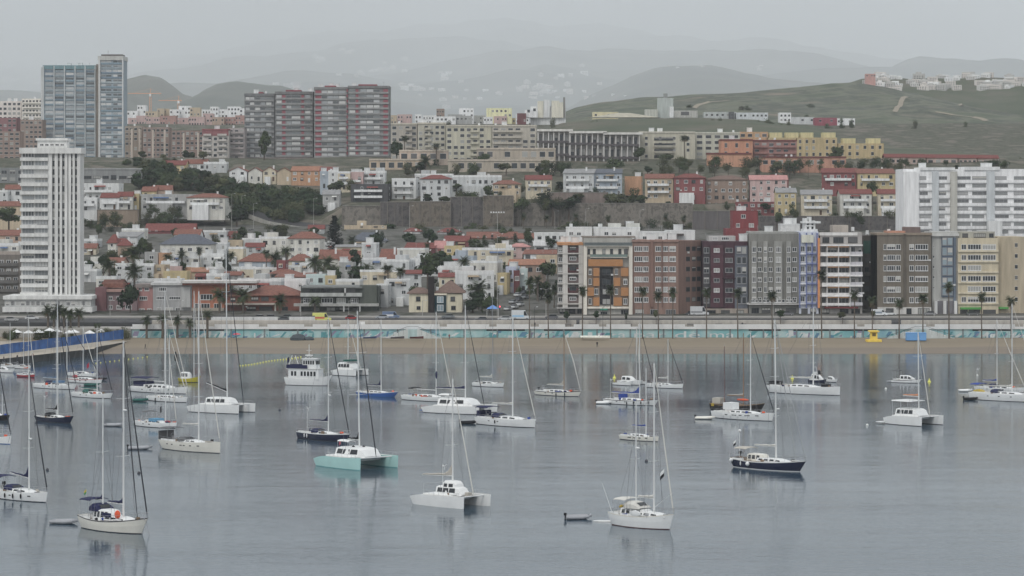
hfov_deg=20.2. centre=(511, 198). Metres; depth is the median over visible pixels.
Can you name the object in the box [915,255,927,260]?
window
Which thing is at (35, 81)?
house
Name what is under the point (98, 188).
house
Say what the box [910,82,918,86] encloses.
house
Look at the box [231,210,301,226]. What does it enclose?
crash barrier
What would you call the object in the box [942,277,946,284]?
window
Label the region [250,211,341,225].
ramp road
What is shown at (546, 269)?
tree
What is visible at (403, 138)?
palm tree
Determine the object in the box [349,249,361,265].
tree
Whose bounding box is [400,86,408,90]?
house
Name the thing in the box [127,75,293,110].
hazy hills
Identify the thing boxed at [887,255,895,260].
window
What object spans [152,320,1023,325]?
barrier wall
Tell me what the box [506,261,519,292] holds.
house
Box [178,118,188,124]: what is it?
building
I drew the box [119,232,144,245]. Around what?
house
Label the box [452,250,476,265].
house
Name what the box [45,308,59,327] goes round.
palm tree
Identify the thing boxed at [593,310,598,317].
tree
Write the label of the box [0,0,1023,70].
sky
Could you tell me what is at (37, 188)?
window
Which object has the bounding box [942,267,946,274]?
window
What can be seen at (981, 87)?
house
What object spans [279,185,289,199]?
tree
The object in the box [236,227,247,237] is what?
tree
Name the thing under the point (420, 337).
rowing boat
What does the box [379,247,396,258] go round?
house
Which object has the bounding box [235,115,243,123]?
building
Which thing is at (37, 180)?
window
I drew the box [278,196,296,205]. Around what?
tree
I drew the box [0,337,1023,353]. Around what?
beach sand
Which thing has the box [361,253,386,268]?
house
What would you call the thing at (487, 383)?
sailboat
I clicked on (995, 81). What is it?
house
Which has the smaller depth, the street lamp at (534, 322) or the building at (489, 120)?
the street lamp at (534, 322)
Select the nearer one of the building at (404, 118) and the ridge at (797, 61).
the building at (404, 118)
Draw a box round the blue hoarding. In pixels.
[0,330,123,353]
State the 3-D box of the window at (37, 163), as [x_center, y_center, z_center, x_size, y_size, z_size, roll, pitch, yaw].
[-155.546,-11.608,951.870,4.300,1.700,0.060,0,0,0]
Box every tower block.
[2,138,96,312]
[41,63,95,156]
[96,54,127,156]
[244,90,274,158]
[275,88,313,158]
[314,83,347,157]
[347,83,390,156]
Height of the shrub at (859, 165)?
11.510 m
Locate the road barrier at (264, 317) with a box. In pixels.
[192,316,314,319]
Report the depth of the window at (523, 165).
1414.94 m
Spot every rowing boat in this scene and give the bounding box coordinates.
[363,336,376,338]
[391,336,403,338]
[410,336,423,338]
[580,336,609,337]
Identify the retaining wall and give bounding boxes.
[97,209,138,226]
[342,206,379,225]
[380,202,408,225]
[409,201,450,226]
[450,197,482,226]
[483,195,513,226]
[514,203,600,225]
[548,192,607,202]
[601,203,692,226]
[692,211,729,228]
[758,216,895,229]
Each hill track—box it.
[692,100,727,107]
[893,96,907,111]
[936,111,986,120]
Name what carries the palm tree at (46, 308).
on the promenade
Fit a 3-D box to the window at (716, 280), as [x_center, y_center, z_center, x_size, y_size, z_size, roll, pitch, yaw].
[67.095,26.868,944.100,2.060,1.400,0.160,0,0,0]
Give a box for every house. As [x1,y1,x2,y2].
[0,189,9,200]
[0,200,20,229]
[0,228,20,242]
[0,239,20,250]
[1,77,9,82]
[4,183,20,200]
[32,80,39,83]
[84,179,123,207]
[84,196,99,220]
[84,235,101,246]
[84,243,99,254]
[84,257,113,275]
[84,264,101,281]
[96,276,119,286]
[100,193,120,208]
[102,277,127,287]
[106,232,120,253]
[109,255,128,266]
[115,261,131,278]
[116,237,133,256]
[117,192,134,208]
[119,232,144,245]
[122,224,147,239]
[125,274,139,287]
[134,190,140,218]
[136,259,155,277]
[137,275,164,283]
[141,185,158,193]
[141,190,197,218]
[145,223,197,233]
[145,250,159,264]
[152,184,173,193]
[154,264,169,277]
[159,249,171,263]
[160,234,217,255]
[161,259,175,265]
[161,276,184,280]
[163,267,190,279]
[165,159,188,170]
[170,254,183,265]
[170,262,182,270]
[173,227,203,235]
[184,252,202,266]
[184,262,204,270]
[186,158,209,170]
[186,191,230,219]
[191,267,213,279]
[195,273,206,279]
[201,249,225,267]
[203,159,228,172]
[203,228,228,239]
[206,269,229,279]
[208,262,240,272]
[216,237,229,252]
[224,269,244,288]
[227,231,237,239]
[228,165,248,182]
[228,235,242,246]
[228,247,245,263]
[237,253,276,266]
[237,273,284,291]
[240,262,255,277]
[242,233,260,246]
[245,243,265,255]
[248,167,262,183]
[253,264,276,277]
[261,232,289,255]
[262,165,276,184]
[270,269,300,277]
[274,271,316,277]
[276,258,287,269]
[277,167,290,184]
[284,83,291,87]
[284,274,309,290]
[287,229,324,259]
[288,252,310,264]
[288,262,301,271]
[290,166,322,185]
[292,82,300,86]
[299,258,313,272]
[306,270,326,284]
[308,225,325,233]
[316,56,324,62]
[319,167,332,171]
[319,168,327,194]
[319,248,342,268]
[322,190,341,212]
[325,238,335,248]
[325,270,336,284]
[328,167,338,189]
[335,243,361,256]
[335,274,362,284]
[338,171,350,192]
[338,251,360,265]
[339,257,355,278]
[344,221,386,228]
[349,230,388,242]
[350,169,363,183]
[351,184,390,201]
[360,267,404,284]
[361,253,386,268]
[362,168,386,183]
[362,237,378,256]
[376,280,391,306]
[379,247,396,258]
[381,254,414,269]
[382,67,389,70]
[386,273,409,305]
[392,178,417,198]
[397,248,428,257]
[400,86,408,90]
[403,228,422,233]
[404,241,436,254]
[404,270,421,288]
[409,254,440,276]
[413,86,420,90]
[415,170,453,195]
[420,175,451,200]
[434,239,445,252]
[437,228,461,233]
[438,262,462,281]
[438,272,454,287]
[442,105,450,108]
[444,234,470,246]
[444,241,464,255]
[452,172,501,196]
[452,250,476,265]
[455,266,493,299]
[462,243,513,264]
[466,232,517,239]
[469,256,502,281]
[488,241,511,247]
[493,178,520,202]
[498,267,509,294]
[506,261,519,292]
[508,257,545,282]
[512,243,530,258]
[513,270,519,292]
[516,231,533,241]
[519,267,527,289]
[523,79,530,83]
[523,249,556,258]
[524,174,552,198]
[532,85,538,89]
[536,255,556,273]
[563,167,595,191]
[564,81,570,86]
[594,167,622,193]
[625,172,642,194]
[644,174,674,202]
[673,172,705,203]
[705,175,748,202]
[735,197,773,215]
[748,174,787,201]
[773,186,796,215]
[800,188,832,215]
[821,168,856,195]
[836,189,872,215]
[855,167,895,195]
[876,80,884,84]
[876,189,895,215]
[880,77,889,81]
[882,154,906,165]
[885,81,894,86]
[887,75,896,78]
[906,79,914,83]
[906,154,926,163]
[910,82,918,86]
[913,72,924,78]
[917,84,929,90]
[919,79,929,83]
[925,154,957,162]
[927,77,937,80]
[936,74,944,78]
[936,84,946,90]
[946,81,955,84]
[952,76,959,80]
[952,85,961,90]
[957,155,977,161]
[966,75,974,79]
[974,80,984,85]
[977,84,988,90]
[977,155,999,160]
[981,73,990,77]
[990,84,1001,88]
[992,79,1000,83]
[999,82,1011,88]
[1012,82,1020,85]
[1014,77,1023,83]
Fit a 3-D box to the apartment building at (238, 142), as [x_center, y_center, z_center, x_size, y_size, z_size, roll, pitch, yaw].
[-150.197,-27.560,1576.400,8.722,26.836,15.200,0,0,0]
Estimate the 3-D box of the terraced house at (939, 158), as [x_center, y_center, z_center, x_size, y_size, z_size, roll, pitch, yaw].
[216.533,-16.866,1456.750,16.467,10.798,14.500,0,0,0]
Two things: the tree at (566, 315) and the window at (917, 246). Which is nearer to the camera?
the tree at (566, 315)
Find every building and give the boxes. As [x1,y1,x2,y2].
[0,98,21,119]
[0,118,20,130]
[0,131,23,157]
[0,168,20,182]
[0,251,20,292]
[20,116,45,147]
[22,97,40,119]
[84,168,142,182]
[125,124,143,157]
[127,111,139,123]
[128,118,136,123]
[136,116,148,123]
[137,105,147,115]
[143,125,171,157]
[145,111,159,116]
[146,117,159,123]
[157,108,164,115]
[160,116,177,123]
[165,109,169,115]
[170,109,179,117]
[172,126,201,157]
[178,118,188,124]
[179,106,191,117]
[189,117,205,124]
[190,108,201,116]
[202,126,230,157]
[203,113,214,124]
[210,107,219,116]
[212,117,224,124]
[220,109,226,116]
[225,117,234,124]
[227,107,241,116]
[228,124,246,157]
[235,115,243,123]
[239,108,243,114]
[369,159,420,169]
[391,115,396,122]
[391,121,417,158]
[397,114,411,122]
[399,150,448,164]
[415,114,421,122]
[418,119,445,149]
[423,115,435,121]
[436,109,444,115]
[436,116,455,123]
[446,121,491,158]
[448,114,462,115]
[448,159,554,171]
[456,116,471,123]
[459,108,473,123]
[474,115,484,123]
[477,148,555,162]
[483,117,492,123]
[486,108,511,123]
[492,121,536,147]
[494,116,506,123]
[517,113,525,124]
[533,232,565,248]
[536,129,572,160]
[557,236,582,313]
[566,222,591,241]
[568,131,606,160]
[581,236,634,314]
[592,112,617,119]
[593,221,639,238]
[602,132,642,160]
[632,233,700,313]
[639,128,694,159]
[639,225,666,238]
[665,224,694,239]
[695,129,739,158]
[701,234,747,312]
[703,112,735,118]
[706,135,752,166]
[723,206,757,239]
[729,112,733,118]
[735,113,767,120]
[740,128,767,139]
[744,225,798,312]
[753,138,796,160]
[759,154,845,172]
[768,133,797,139]
[778,113,790,122]
[778,218,799,230]
[791,117,813,123]
[796,133,836,155]
[797,217,820,313]
[813,118,836,125]
[819,225,863,312]
[837,118,854,124]
[837,138,883,158]
[862,230,870,308]
[865,74,875,85]
[870,226,931,313]
[896,163,1023,236]
[924,225,958,313]
[956,230,1023,313]
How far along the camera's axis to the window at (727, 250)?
945.09 m
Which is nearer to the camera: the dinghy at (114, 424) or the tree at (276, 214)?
the dinghy at (114, 424)
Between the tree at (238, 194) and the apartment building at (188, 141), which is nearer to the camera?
the tree at (238, 194)
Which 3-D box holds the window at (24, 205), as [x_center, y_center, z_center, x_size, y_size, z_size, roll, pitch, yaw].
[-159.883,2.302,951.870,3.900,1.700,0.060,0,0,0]
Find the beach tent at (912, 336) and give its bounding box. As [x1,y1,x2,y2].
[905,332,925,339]
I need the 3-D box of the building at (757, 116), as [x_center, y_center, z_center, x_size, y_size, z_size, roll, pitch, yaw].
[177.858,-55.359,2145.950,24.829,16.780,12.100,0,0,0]
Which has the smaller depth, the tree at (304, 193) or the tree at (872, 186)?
the tree at (872, 186)
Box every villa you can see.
[95,282,138,310]
[135,283,152,309]
[151,281,191,309]
[181,280,259,310]
[225,285,300,310]
[294,285,380,311]
[406,277,465,312]
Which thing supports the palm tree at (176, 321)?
on the beach sand
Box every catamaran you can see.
[186,246,254,413]
[313,310,397,470]
[331,322,368,375]
[410,379,490,508]
[419,305,496,414]
[876,333,943,425]
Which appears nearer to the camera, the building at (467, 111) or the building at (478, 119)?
the building at (467, 111)
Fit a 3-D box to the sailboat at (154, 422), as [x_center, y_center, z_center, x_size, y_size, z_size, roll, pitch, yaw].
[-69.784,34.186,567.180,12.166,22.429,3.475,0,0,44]
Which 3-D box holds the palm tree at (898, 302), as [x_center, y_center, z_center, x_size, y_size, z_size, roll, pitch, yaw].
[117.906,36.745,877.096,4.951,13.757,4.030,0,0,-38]
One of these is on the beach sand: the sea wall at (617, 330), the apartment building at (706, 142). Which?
the sea wall at (617, 330)
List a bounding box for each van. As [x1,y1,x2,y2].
[312,313,330,319]
[382,311,399,318]
[512,310,528,319]
[871,309,886,315]
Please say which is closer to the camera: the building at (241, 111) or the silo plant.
the silo plant
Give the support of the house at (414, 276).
on the town ground at (393, 236)
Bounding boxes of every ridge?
[529,65,825,122]
[735,51,863,75]
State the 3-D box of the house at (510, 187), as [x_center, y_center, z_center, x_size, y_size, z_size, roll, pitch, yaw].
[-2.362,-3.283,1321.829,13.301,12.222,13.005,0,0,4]
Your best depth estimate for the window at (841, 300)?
943.01 m
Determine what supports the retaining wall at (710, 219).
on the town ground at (393, 236)
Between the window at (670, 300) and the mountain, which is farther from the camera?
the mountain
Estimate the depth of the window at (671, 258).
940.03 m
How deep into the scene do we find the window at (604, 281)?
939.80 m
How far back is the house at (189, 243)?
1120.42 m
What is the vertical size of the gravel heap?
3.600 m
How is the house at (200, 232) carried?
on the town ground at (393, 236)
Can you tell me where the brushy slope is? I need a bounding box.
[536,118,1013,157]
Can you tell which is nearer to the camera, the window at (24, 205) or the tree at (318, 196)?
the window at (24, 205)
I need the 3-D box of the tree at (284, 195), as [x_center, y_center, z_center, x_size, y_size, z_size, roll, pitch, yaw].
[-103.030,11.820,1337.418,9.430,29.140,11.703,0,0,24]
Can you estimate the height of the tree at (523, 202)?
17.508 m
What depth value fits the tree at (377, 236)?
1159.07 m
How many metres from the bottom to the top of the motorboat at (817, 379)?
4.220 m
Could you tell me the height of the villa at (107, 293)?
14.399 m
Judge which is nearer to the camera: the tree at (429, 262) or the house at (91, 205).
the tree at (429, 262)
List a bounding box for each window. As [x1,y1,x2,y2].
[22,154,33,156]
[22,161,33,165]
[22,169,33,173]
[22,178,33,182]
[22,186,33,190]
[22,195,33,199]
[22,203,33,207]
[22,211,33,215]
[22,220,33,224]
[22,228,33,232]
[22,237,33,241]
[22,245,33,249]
[22,254,33,257]
[22,262,33,266]
[22,270,33,274]
[22,279,33,283]
[22,287,33,291]
[35,154,47,156]
[35,161,47,165]
[35,169,47,173]
[35,178,47,182]
[35,186,47,190]
[35,195,47,199]
[35,203,47,207]
[35,211,47,215]
[35,220,47,224]
[35,228,47,232]
[35,237,47,241]
[35,245,47,249]
[35,254,47,257]
[35,262,47,266]
[35,270,47,274]
[35,279,47,283]
[35,287,47,291]
[71,154,76,292]
[139,296,146,299]
[158,287,166,291]
[169,297,179,299]
[200,294,211,299]
[201,303,209,307]
[246,307,255,310]
[259,307,271,310]
[261,297,268,300]
[303,298,310,302]
[312,289,319,292]
[321,298,332,302]
[326,307,334,310]
[333,289,341,292]
[337,298,345,302]
[339,307,348,310]
[346,289,355,292]
[351,298,357,302]
[401,153,406,158]
[411,153,416,158]
[430,153,435,158]
[437,296,442,302]
[437,305,442,310]
[440,153,445,158]
[505,151,509,156]
[520,163,525,168]
[522,151,527,156]
[529,163,534,168]
[531,151,536,156]
[539,151,544,156]
[548,151,553,156]
[559,309,565,313]
[569,309,574,313]
[602,269,610,274]
[602,279,610,284]
[602,289,609,294]
[602,299,609,304]
[622,149,625,156]
[634,246,642,251]
[634,256,642,261]
[634,267,642,271]
[634,277,642,281]
[634,297,641,302]
[635,309,643,313]
[643,246,648,251]
[643,297,648,302]
[654,137,672,140]
[654,143,672,144]
[654,149,672,150]
[655,246,660,251]
[655,256,660,261]
[655,267,660,271]
[655,277,660,281]
[663,246,667,251]
[663,256,667,261]
[666,309,675,313]
[669,246,675,251]
[669,256,675,261]
[669,267,675,271]
[669,277,675,281]
[669,297,675,302]
[704,247,708,252]
[704,257,708,262]
[704,267,708,272]
[704,277,708,282]
[714,248,719,252]
[714,258,719,262]
[714,268,719,272]
[714,278,719,282]
[725,248,732,252]
[725,258,732,262]
[725,268,732,272]
[725,279,732,282]
[725,288,732,292]
[725,298,732,302]
[751,308,758,312]
[762,308,770,312]
[776,247,780,252]
[776,257,780,262]
[776,267,780,272]
[776,277,780,282]
[776,287,780,292]
[786,308,795,312]
[801,308,807,313]
[822,237,828,242]
[828,247,836,251]
[828,257,836,261]
[828,268,836,272]
[828,278,836,282]
[828,288,836,292]
[828,298,836,302]
[833,237,843,242]
[839,247,848,251]
[839,257,848,261]
[839,268,848,272]
[839,278,848,282]
[839,288,848,292]
[839,298,848,302]
[840,309,848,312]
[848,237,857,242]
[851,309,859,312]
[887,244,894,249]
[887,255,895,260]
[887,265,894,270]
[887,276,894,281]
[887,287,895,292]
[887,297,894,302]
[896,244,900,249]
[896,255,900,260]
[896,265,900,270]
[896,276,900,281]
[896,287,900,292]
[906,308,911,313]
[909,244,913,249]
[909,255,913,260]
[909,265,913,270]
[909,276,913,281]
[909,287,913,292]
[909,297,913,302]
[915,244,927,249]
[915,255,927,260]
[915,265,927,270]
[915,276,927,281]
[915,287,927,292]
[915,297,927,302]
[918,308,929,313]
[919,207,930,210]
[920,199,929,202]
[920,215,930,217]
[920,222,927,225]
[939,176,946,179]
[939,199,948,202]
[942,238,946,244]
[942,248,946,254]
[942,257,946,264]
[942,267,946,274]
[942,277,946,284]
[942,287,946,294]
[947,238,952,244]
[947,248,952,254]
[947,257,952,264]
[947,267,952,274]
[957,184,965,187]
[957,192,967,194]
[957,199,968,202]
[957,207,967,210]
[957,215,969,217]
[957,222,970,225]
[958,176,970,179]
[961,244,965,249]
[961,255,966,260]
[961,265,965,270]
[961,276,966,281]
[961,297,966,302]
[962,233,967,237]
[967,255,980,260]
[967,276,980,281]
[967,297,980,302]
[968,244,980,249]
[968,265,980,270]
[968,286,980,291]
[972,176,985,179]
[972,184,985,187]
[972,192,985,194]
[972,199,985,202]
[972,207,985,210]
[972,215,983,217]
[972,222,985,225]
[973,233,985,237]
[982,244,995,249]
[982,255,995,260]
[982,276,995,281]
[982,286,995,291]
[982,297,995,302]
[983,310,995,313]
[995,176,1006,179]
[995,184,1007,187]
[995,192,1007,194]
[995,199,1007,202]
[995,207,1009,210]
[995,215,1008,217]
[1002,222,1010,225]
[1014,176,1023,179]
[1014,184,1023,187]
[1014,192,1023,194]
[1014,199,1023,202]
[1014,207,1023,210]
[1014,215,1023,217]
[1014,222,1023,225]
[1014,230,1023,233]
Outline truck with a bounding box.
[690,306,708,315]
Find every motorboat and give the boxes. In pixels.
[0,366,13,372]
[808,367,826,382]
[826,376,837,381]
[887,369,921,382]
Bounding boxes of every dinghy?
[49,519,77,523]
[84,383,98,385]
[104,423,122,425]
[127,444,152,449]
[132,398,147,400]
[459,419,475,423]
[564,513,591,519]
[595,400,610,403]
[694,415,714,418]
[958,389,972,391]
[963,396,977,399]
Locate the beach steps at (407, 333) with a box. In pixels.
[384,326,441,337]
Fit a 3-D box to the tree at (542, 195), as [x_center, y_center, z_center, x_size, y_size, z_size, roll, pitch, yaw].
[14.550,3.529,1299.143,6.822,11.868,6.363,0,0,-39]
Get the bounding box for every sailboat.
[0,326,17,367]
[0,370,48,502]
[0,373,11,443]
[0,394,9,420]
[14,329,30,368]
[16,317,34,376]
[33,300,76,389]
[34,312,73,422]
[62,320,101,383]
[67,328,96,376]
[71,329,112,398]
[77,337,148,533]
[128,291,186,393]
[133,318,176,427]
[146,332,187,402]
[158,291,220,452]
[296,317,349,441]
[355,319,397,396]
[401,312,451,401]
[472,293,503,386]
[474,317,537,427]
[533,332,581,396]
[602,362,673,529]
[603,321,657,405]
[619,374,658,441]
[645,340,682,388]
[709,330,764,411]
[711,330,774,420]
[729,319,806,471]
[766,307,840,394]
[968,303,1023,401]
[974,321,1023,392]
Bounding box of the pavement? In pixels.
[0,316,1023,317]
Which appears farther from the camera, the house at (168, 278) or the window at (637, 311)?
the house at (168, 278)
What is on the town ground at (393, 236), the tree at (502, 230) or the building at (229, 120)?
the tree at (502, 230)
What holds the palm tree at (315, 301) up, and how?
on the town ground at (393, 236)
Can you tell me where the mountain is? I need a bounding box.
[0,17,1023,122]
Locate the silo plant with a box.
[525,97,565,124]
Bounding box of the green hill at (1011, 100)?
[850,77,1023,115]
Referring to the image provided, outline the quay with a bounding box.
[0,341,127,365]
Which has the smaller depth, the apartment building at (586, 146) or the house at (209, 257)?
the house at (209, 257)
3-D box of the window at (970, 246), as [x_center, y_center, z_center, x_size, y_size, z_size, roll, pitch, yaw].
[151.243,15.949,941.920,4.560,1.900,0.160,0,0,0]
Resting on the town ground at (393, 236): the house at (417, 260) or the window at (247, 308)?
the house at (417, 260)
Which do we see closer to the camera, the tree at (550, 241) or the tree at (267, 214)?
the tree at (550, 241)
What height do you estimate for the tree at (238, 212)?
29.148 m
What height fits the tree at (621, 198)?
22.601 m
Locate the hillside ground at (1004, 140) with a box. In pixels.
[0,123,1023,224]
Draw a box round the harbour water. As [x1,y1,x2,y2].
[0,354,1023,575]
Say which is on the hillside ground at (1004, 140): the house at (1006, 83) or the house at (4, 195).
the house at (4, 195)
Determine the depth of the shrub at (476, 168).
1398.71 m
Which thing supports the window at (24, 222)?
in the tower block at (52, 221)
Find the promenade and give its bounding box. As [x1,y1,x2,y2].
[0,326,1023,336]
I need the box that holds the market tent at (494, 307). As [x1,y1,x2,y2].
[487,305,498,315]
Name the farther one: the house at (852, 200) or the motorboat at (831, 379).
the house at (852, 200)
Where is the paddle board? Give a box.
[593,520,610,521]
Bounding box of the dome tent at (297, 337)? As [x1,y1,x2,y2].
[290,334,313,340]
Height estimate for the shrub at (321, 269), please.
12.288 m
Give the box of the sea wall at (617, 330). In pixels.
[131,324,1023,337]
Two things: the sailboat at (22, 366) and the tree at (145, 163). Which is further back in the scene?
the tree at (145, 163)
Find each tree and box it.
[0,207,19,229]
[42,305,53,327]
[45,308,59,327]
[53,304,64,327]
[58,306,68,327]
[65,309,76,327]
[72,308,86,327]
[85,260,94,267]
[96,224,101,233]
[98,254,107,275]
[100,257,117,275]
[106,249,119,256]
[116,284,138,312]
[121,159,131,164]
[122,260,143,286]
[123,245,142,267]
[131,173,149,188]
[132,157,141,165]
[137,158,151,168]
[138,151,146,158]
[139,166,152,176]
[139,242,148,261]
[141,315,152,338]
[142,175,155,185]
[146,242,152,251]
[148,159,158,168]
[148,167,165,182]
[154,171,172,184]
[155,160,169,174]
[157,313,168,337]
[162,253,172,260]
[167,162,178,173]
[170,171,178,183]
[170,177,183,190]
[172,314,182,337]
[174,168,192,181]
[175,249,186,261]
[180,174,202,190]
[180,261,185,270]
[182,150,189,156]
[184,318,196,337]
[188,152,194,157]
[194,182,204,191]
[195,170,212,187]
[195,246,202,261]
[198,151,208,158]
[201,185,218,192]
[202,310,213,337]
[203,175,217,186]
[210,286,229,312]
[214,177,229,193]
[218,183,236,194]
[222,259,230,270]
[223,194,234,222]
[224,190,235,194]
[224,251,236,261]
[226,204,248,226]
[228,177,238,183]
[233,188,247,193]
[233,286,253,312]
[234,193,257,204]
[235,192,247,196]
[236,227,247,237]
[237,181,250,191]
[241,204,257,218]
[246,199,262,210]
[247,188,259,192]
[247,194,260,203]
[248,182,254,189]
[250,191,262,196]
[254,231,261,237]
[255,182,267,190]
[258,131,271,159]
[259,195,271,206]
[259,206,270,213]
[262,185,275,195]
[262,250,269,266]
[265,209,273,217]
[266,188,281,200]
[267,250,282,266]
[268,201,281,209]
[269,208,285,219]
[271,293,288,312]
[276,225,288,235]
[278,193,296,200]
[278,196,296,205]
[278,246,293,259]
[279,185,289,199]
[279,203,297,219]
[287,186,299,198]
[288,208,301,222]
[290,201,304,211]
[295,188,314,199]
[297,209,304,220]
[299,198,317,212]
[303,198,326,214]
[303,252,324,272]
[307,296,321,312]
[309,193,322,203]
[319,255,337,269]
[324,264,341,276]
[325,215,343,248]
[330,183,337,189]
[334,180,343,189]
[345,234,356,243]
[347,266,363,278]
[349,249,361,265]
[361,262,377,269]
[369,232,383,244]
[381,264,394,278]
[385,223,397,228]
[390,140,402,158]
[395,267,406,278]
[400,135,409,149]
[402,232,416,241]
[414,252,441,288]
[416,161,424,173]
[417,153,432,169]
[423,194,432,200]
[424,229,437,242]
[431,143,440,163]
[435,251,453,265]
[439,196,449,200]
[447,231,455,235]
[452,183,461,196]
[456,255,470,267]
[464,292,484,312]
[466,279,489,308]
[467,239,484,247]
[476,154,489,158]
[477,295,498,312]
[483,185,493,194]
[493,237,506,244]
[497,163,512,175]
[498,228,507,232]
[514,197,530,225]
[521,213,525,227]
[523,231,533,242]
[524,276,534,338]
[532,274,542,300]
[533,281,550,298]
[535,166,541,174]
[536,193,549,199]
[539,160,550,167]
[539,166,549,174]
[539,262,555,280]
[544,292,552,338]
[545,236,556,246]
[548,201,560,226]
[550,285,556,307]
[556,162,565,172]
[556,181,562,191]
[559,199,575,221]
[563,311,569,326]
[568,194,584,202]
[576,285,587,338]
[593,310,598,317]
[603,193,615,199]
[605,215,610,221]
[605,283,617,338]
[606,157,624,167]
[608,195,618,202]
[609,193,627,202]
[626,188,639,202]
[633,147,645,161]
[634,195,648,202]
[638,285,647,338]
[644,166,651,173]
[653,291,664,338]
[657,153,673,162]
[669,287,678,338]
[680,135,688,157]
[700,287,711,338]
[732,288,742,338]
[760,203,770,208]
[766,290,777,338]
[772,161,781,173]
[775,212,782,230]
[776,310,784,323]
[789,203,797,215]
[816,269,827,338]
[828,147,844,155]
[837,311,845,323]
[849,289,858,338]
[855,211,865,224]
[866,181,878,209]
[867,296,875,329]
[892,297,904,338]
[916,293,928,331]
[943,280,954,338]
[977,291,986,338]
[1005,294,1016,338]
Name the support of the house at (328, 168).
on the hillside ground at (1004, 140)
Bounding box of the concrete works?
[644,93,697,117]
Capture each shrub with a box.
[1,331,8,338]
[6,330,15,339]
[12,328,20,338]
[32,328,44,339]
[48,331,55,337]
[85,219,94,228]
[97,219,107,229]
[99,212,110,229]
[106,225,115,231]
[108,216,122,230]
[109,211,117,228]
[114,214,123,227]
[119,247,127,257]
[122,329,129,339]
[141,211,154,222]
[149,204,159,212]
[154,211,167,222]
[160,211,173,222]
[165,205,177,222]
[211,235,219,241]
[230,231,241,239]
[317,262,323,271]
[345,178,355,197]
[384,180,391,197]
[401,161,414,175]
[413,223,427,228]
[449,163,461,174]
[466,223,476,228]
[467,162,475,174]
[467,164,479,174]
[476,225,488,229]
[482,235,488,244]
[494,287,498,297]
[513,232,518,241]
[526,285,533,294]
[529,196,538,202]
[536,198,544,206]
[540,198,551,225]
[541,190,553,201]
[548,161,559,175]
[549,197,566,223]
[550,117,555,127]
[554,184,561,191]
[561,163,572,169]
[566,220,581,226]
[580,220,589,226]
[644,218,658,227]
[656,156,671,167]
[659,165,665,173]
[666,220,677,229]
[672,156,686,172]
[674,156,683,165]
[677,162,688,170]
[686,160,693,173]
[697,165,704,171]
[705,163,720,170]
[707,155,723,176]
[708,156,720,174]
[709,166,715,172]
[721,163,732,170]
[724,201,730,209]
[737,166,750,177]
[740,157,755,176]
[745,160,754,167]
[751,157,764,173]
[781,163,795,175]
[783,158,795,178]
[785,162,801,174]
[804,158,813,167]
[832,160,842,167]
[839,117,844,127]
[840,161,855,167]
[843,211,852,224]
[849,119,854,127]
[856,161,864,168]
[859,157,870,166]
[870,156,881,168]
[878,158,892,168]
[882,210,894,219]
[885,161,894,168]
[897,162,903,168]
[902,158,910,168]
[911,119,917,128]
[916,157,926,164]
[998,160,1010,168]
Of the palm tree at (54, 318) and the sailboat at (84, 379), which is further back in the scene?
the palm tree at (54, 318)
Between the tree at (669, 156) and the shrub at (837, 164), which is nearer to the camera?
the shrub at (837, 164)
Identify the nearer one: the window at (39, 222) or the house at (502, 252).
the window at (39, 222)
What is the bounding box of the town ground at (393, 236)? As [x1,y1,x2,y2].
[0,225,1023,315]
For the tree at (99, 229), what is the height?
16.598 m
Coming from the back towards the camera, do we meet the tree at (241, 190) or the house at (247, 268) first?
the tree at (241, 190)
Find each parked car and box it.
[4,317,18,321]
[25,315,38,319]
[345,315,358,319]
[375,314,388,318]
[441,314,454,318]
[474,317,487,319]
[498,316,510,319]
[504,306,512,310]
[509,299,516,303]
[514,292,521,296]
[545,314,557,318]
[783,311,793,315]
[885,311,895,315]
[924,311,935,315]
[966,311,979,315]
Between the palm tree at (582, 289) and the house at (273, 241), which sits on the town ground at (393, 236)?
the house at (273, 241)
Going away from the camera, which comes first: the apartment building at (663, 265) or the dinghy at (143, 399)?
the dinghy at (143, 399)
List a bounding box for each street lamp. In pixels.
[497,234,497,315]
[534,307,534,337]
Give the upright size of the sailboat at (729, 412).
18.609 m
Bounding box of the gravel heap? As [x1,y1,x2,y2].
[588,113,658,117]
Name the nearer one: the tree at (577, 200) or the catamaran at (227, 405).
the catamaran at (227, 405)
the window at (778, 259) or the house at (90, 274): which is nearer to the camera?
the window at (778, 259)
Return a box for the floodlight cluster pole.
[490,212,504,231]
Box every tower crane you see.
[128,89,160,110]
[159,96,181,108]
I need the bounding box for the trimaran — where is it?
[612,327,645,385]
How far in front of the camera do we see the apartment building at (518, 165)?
1415.00 m
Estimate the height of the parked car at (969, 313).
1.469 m
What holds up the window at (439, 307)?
in the villa at (447, 296)
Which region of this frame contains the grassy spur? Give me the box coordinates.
[566,82,1023,123]
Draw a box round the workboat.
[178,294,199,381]
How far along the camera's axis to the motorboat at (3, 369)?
743.57 m
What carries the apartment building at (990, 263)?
on the town ground at (393, 236)
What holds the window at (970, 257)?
in the apartment building at (990, 263)
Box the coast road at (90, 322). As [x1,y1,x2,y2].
[0,318,1023,325]
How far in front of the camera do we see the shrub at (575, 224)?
1257.95 m
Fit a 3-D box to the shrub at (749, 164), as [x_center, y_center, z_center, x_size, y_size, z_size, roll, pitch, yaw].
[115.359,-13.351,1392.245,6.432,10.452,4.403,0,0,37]
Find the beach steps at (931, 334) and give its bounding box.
[887,326,953,337]
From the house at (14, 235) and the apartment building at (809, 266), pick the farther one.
the house at (14, 235)
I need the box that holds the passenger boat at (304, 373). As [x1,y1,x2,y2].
[281,350,331,385]
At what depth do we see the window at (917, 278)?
940.94 m
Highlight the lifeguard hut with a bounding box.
[865,330,881,341]
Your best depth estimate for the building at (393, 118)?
2208.77 m

